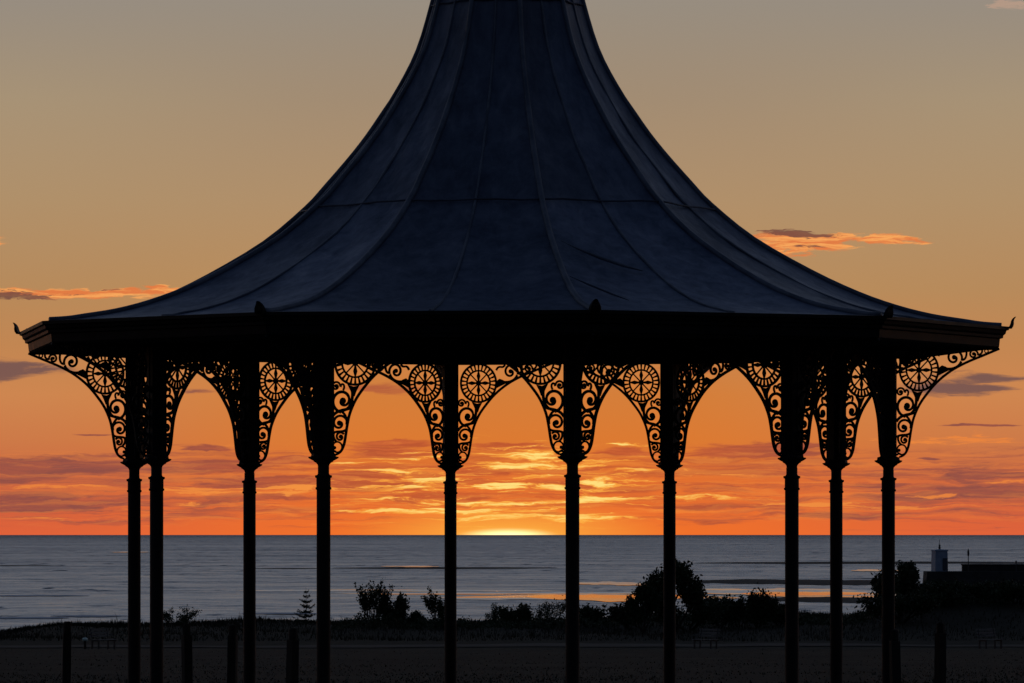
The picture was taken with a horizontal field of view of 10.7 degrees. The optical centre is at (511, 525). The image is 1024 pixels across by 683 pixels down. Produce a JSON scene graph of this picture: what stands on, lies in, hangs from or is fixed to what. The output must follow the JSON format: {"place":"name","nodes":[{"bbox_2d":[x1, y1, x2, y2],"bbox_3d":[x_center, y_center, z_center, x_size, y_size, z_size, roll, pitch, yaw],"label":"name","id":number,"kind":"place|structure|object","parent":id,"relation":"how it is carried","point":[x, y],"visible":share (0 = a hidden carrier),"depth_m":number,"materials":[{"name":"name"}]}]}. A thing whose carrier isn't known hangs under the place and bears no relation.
{"place":"outdoors","nodes":[
{"label":"outdoors","id":0,"kind":"place"},
{"bbox_2d":[0,565,55,565],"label":"sandbar","id":1,"kind":"structure","parent":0,"point":[27,565],"depth_m":1391.33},
{"bbox_2d":[256,568,316,568],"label":"sandbar","id":2,"kind":"structure","parent":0,"point":[286,568],"depth_m":1287.34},
{"bbox_2d":[239,589,551,591],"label":"tidal pool","id":3,"kind":"structure","parent":0,"point":[438,590],"depth_m":846.83,"materials":[{"name":"orange"}]},
{"bbox_2d":[384,565,438,566],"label":"tidal pool","id":4,"kind":"structure","parent":0,"point":[411,566],"depth_m":1347.30,"materials":[{"name":"orange"}]},
{"bbox_2d":[0,535,1023,629],"bbox_3d":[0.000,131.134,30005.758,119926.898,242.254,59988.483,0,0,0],"label":"sea","id":5,"kind":"structure","parent":0,"point":[204,573],"depth_m":1363.07,"materials":[{"name":"grey liquid"}]},
{"bbox_2d":[0,617,68,618],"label":"surf line","id":6,"kind":"object","parent":5,"relation":"on","point":[31,617],"visible":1,"depth_m":588.50,"materials":[{"name":"liquid"}]},
{"bbox_2d":[0,595,89,595],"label":"surf line","id":7,"kind":"object","parent":5,"relation":"on","point":[44,595],"visible":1,"depth_m":777.12,"materials":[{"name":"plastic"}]},
{"bbox_2d":[53,615,127,616],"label":"surf line","id":8,"kind":"object","parent":5,"relation":"on","point":[90,615],"visible":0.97,"depth_m":600.33,"materials":[{"name":"liquid"}]},
{"bbox_2d":[338,567,548,568],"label":"sandbar","id":9,"kind":"structure","parent":5,"relation":"in","point":[443,567],"depth_m":1294.99,"materials":[{"name":"sand"}]},
{"bbox_2d":[701,579,870,585],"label":"sandbar","id":10,"kind":"structure","parent":5,"relation":"in","point":[801,582],"depth_m":951.50,"materials":[{"name":"sand"}]},
{"bbox_2d":[772,597,872,602],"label":"sandbar","id":11,"kind":"structure","parent":5,"relation":"in","point":[827,599],"depth_m":722.80,"materials":[{"name":"sand"}]},
{"bbox_2d":[700,561,1023,563],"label":"sandbar","id":12,"kind":"structure","parent":5,"relation":"in","point":[896,562],"depth_m":1471.78,"materials":[{"name":"sand"}]},
{"bbox_2d":[923,564,1023,584],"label":"harbour wall","id":13,"kind":"structure","parent":5,"relation":"in","point":[975,573],"depth_m":800.28,"materials":[{"name":"stone"}]},
{"bbox_2d":[0,594,1023,682],"bbox_3d":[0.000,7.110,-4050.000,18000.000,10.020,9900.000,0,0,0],"label":"ground","id":14,"kind":"structure","parent":0,"point":[612,655],"depth_m":161.45,"materials":[{"name":"plant"}]},
{"bbox_2d":[62,621,70,682],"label":"wooden post","id":15,"kind":"object","parent":14,"relation":"on","point":[66,664],"visible":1,"depth_m":65.95,"materials":[{"name":"brown wood"}]},
{"bbox_2d":[82,638,87,648],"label":"marker post","id":16,"kind":"object","parent":14,"relation":"on","point":[84,639],"visible":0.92,"depth_m":221.96,"materials":[{"name":"grey paint"}]},
{"bbox_2d":[88,628,116,648],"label":"bench","id":17,"kind":"object","parent":14,"relation":"on","point":[106,630],"visible":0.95,"depth_m":224.12,"materials":[{"name":"wood"}]},
{"bbox_2d":[163,604,201,625],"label":"shrub","id":18,"kind":"object","parent":14,"relation":"on","point":[182,618],"visible":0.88,"depth_m":275.99,"materials":[{"name":"green plant"}]},
{"bbox_2d":[181,624,192,682],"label":"wooden post","id":19,"kind":"object","parent":14,"relation":"on","point":[186,656],"visible":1,"depth_m":64.46,"materials":[{"name":"brown wood"}]},
{"bbox_2d":[227,624,237,682],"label":"wooden post","id":20,"kind":"object","parent":14,"relation":"on","point":[232,657],"visible":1,"depth_m":63.95,"materials":[{"name":"brown wood"}]},
{"bbox_2d":[286,628,298,682],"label":"wooden post","id":21,"kind":"object","parent":14,"relation":"on","point":[292,661],"visible":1,"depth_m":61.47,"materials":[{"name":"brown wood"}]},
{"bbox_2d":[292,590,316,627],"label":"norfolk island pine","id":22,"kind":"object","parent":14,"relation":"on","point":[306,606],"visible":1,"depth_m":273.97,"materials":[{"name":"green plant"}]},
{"bbox_2d":[353,578,394,627],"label":"shrub","id":23,"kind":"object","parent":14,"relation":"on","point":[369,602],"visible":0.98,"depth_m":269.63,"materials":[{"name":"green plant"}]},
{"bbox_2d":[377,586,410,627],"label":"shrub","id":24,"kind":"object","parent":14,"relation":"on","point":[399,608],"visible":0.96,"depth_m":270.86,"materials":[{"name":"green plant"}]},
{"bbox_2d":[406,610,425,627],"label":"shrub","id":25,"kind":"object","parent":14,"relation":"on","point":[414,615],"visible":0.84,"depth_m":271.80,"materials":[{"name":"green plant"}]},
{"bbox_2d":[420,586,444,629],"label":"shrub","id":26,"kind":"object","parent":14,"relation":"on","point":[434,605],"visible":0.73,"depth_m":267.80,"materials":[{"name":"green plant"}]},
{"bbox_2d":[485,602,498,620],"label":"shrub","id":27,"kind":"object","parent":14,"relation":"on","point":[494,614],"visible":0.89,"depth_m":274.85,"materials":[{"name":"green plant"}]},
{"bbox_2d":[0,582,1023,641],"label":"dune grass","id":28,"kind":"structure","parent":14,"relation":"on","point":[218,623],"depth_m":262.20,"materials":[{"name":"plant"}]},
{"bbox_2d":[492,602,533,626],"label":"shrub","id":29,"kind":"object","parent":14,"relation":"on","point":[522,611],"visible":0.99,"depth_m":273.73,"materials":[{"name":"green plant"}]},
{"bbox_2d":[13,0,1015,682],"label":"bandstand","id":30,"kind":"structure","parent":14,"relation":"on","point":[511,184],"depth_m":62.18,"materials":[{"name":"paint"}]},
{"bbox_2d":[530,595,565,627],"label":"shrub","id":31,"kind":"object","parent":14,"relation":"on","point":[546,614],"visible":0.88,"depth_m":271.82,"materials":[{"name":"green plant"}]},
{"bbox_2d":[579,603,604,626],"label":"shrub","id":32,"kind":"object","parent":14,"relation":"on","point":[587,611],"visible":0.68,"depth_m":271.95,"materials":[{"name":"green plant"}]},
{"bbox_2d":[601,604,608,624],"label":"spruce","id":33,"kind":"object","parent":14,"relation":"on","point":[606,614],"visible":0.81,"depth_m":272.95,"materials":[{"name":"green plant"}]},
{"bbox_2d":[606,603,648,628],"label":"shrub","id":34,"kind":"object","parent":14,"relation":"on","point":[617,612],"visible":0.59,"depth_m":267.62,"materials":[{"name":"green plant"}]},
{"bbox_2d":[621,580,661,632],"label":"shrub","id":35,"kind":"object","parent":14,"relation":"on","point":[644,594],"visible":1,"depth_m":259.61,"materials":[{"name":"green plant"}]},
{"bbox_2d":[331,577,1009,630],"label":"undergrowth","id":36,"kind":"object","parent":14,"relation":"on","point":[500,623],"visible":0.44,"depth_m":268.74,"materials":[{"name":"green plant"}]},
{"bbox_2d":[643,560,707,630],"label":"tree","id":37,"kind":"object","parent":14,"relation":"on","point":[691,593],"visible":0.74,"depth_m":261.55,"materials":[{"name":"green plant"}]},
{"bbox_2d":[651,596,729,630],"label":"shrub","id":38,"kind":"object","parent":14,"relation":"on","point":[707,610],"visible":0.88,"depth_m":261.91,"materials":[{"name":"green plant"}]},
{"bbox_2d":[692,629,719,648],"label":"bench","id":39,"kind":"object","parent":14,"relation":"on","point":[701,635],"visible":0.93,"depth_m":231.15,"materials":[{"name":"wood"}]},
{"bbox_2d":[708,595,741,627],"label":"shrub","id":40,"kind":"object","parent":14,"relation":"on","point":[732,613],"visible":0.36,"depth_m":265.98,"materials":[{"name":"green plant"}]},
{"bbox_2d":[724,593,746,626],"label":"shrub","id":41,"kind":"object","parent":14,"relation":"on","point":[741,597],"visible":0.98,"depth_m":266.62,"materials":[{"name":"green plant"}]},
{"bbox_2d":[739,582,782,626],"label":"shrub","id":42,"kind":"object","parent":14,"relation":"on","point":[757,610],"visible":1,"depth_m":265.44,"materials":[{"name":"green plant"}]},
{"bbox_2d":[846,583,941,623],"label":"shrub","id":43,"kind":"object","parent":14,"relation":"on","point":[920,602],"visible":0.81,"depth_m":261.26,"materials":[{"name":"green plant"}]},
{"bbox_2d":[889,629,900,682],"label":"wooden post","id":44,"kind":"object","parent":14,"relation":"on","point":[894,661],"visible":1,"depth_m":60.95,"materials":[{"name":"brown wood"}]},
{"bbox_2d":[870,555,921,620],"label":"tree","id":45,"kind":"object","parent":14,"relation":"on","point":[907,576],"visible":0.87,"depth_m":263.74,"materials":[{"name":"green plant"}]},
{"bbox_2d":[934,622,945,682],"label":"wooden post","id":46,"kind":"object","parent":14,"relation":"on","point":[940,659],"visible":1,"depth_m":65.47,"materials":[{"name":"brown wood"}]},
{"bbox_2d":[976,628,1003,648],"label":"bench","id":47,"kind":"object","parent":14,"relation":"on","point":[993,632],"visible":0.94,"depth_m":229.15,"materials":[{"name":"wood"}]},
{"bbox_2d":[0,643,1023,647],"bbox_3d":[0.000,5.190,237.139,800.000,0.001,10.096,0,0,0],"label":"path","id":48,"kind":"structure","parent":0,"point":[523,644],"depth_m":236.79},
{"bbox_2d":[347,592,676,594],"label":"tidal pool","id":49,"kind":"structure","parent":0,"point":[486,593],"depth_m":807.87,"materials":[{"name":"orange"}]},
{"bbox_2d":[0,0,1023,534],"label":"sky","id":50,"kind":"structure","parent":0,"point":[147,146],"materials":[{"name":"orange"}]},
{"bbox_2d":[444,594,738,599],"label":"tidal pool","id":51,"kind":"structure","parent":0,"point":[497,597],"depth_m":761.38,"materials":[{"name":"orange"}]},
{"bbox_2d":[526,594,679,601],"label":"tidal pool","id":52,"kind":"structure","parent":0,"point":[608,598],"depth_m":760.46,"materials":[{"name":"orange liquid"}]},
{"bbox_2d":[579,581,640,584],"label":"tidal pool","id":53,"kind":"structure","parent":0,"point":[611,583],"depth_m":946.51,"materials":[{"name":"orange"}]},
{"bbox_2d":[703,588,895,597],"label":"tidal pool","id":54,"kind":"structure","parent":0,"point":[731,591],"depth_m":828.74,"materials":[{"name":"orange"}]},
{"bbox_2d":[741,592,863,595],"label":"tidal pool","id":55,"kind":"structure","parent":0,"point":[815,593],"depth_m":802.99,"materials":[{"name":"orange liquid"}]},
{"bbox_2d":[851,569,897,570],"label":"tidal pool","id":56,"kind":"structure","parent":0,"point":[866,570],"depth_m":1222.12,"materials":[{"name":"orange"}]},
{"bbox_2d":[931,540,947,570],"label":"harbour tower","id":57,"kind":"structure","parent":0,"point":[939,559],"depth_m":802.69,"materials":[{"name":"concrete"}]},
{"bbox_2d":[943,558,947,569],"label":"door","id":58,"kind":"structure","parent":57,"relation":"in","point":[945,560],"depth_m":802.67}
]}

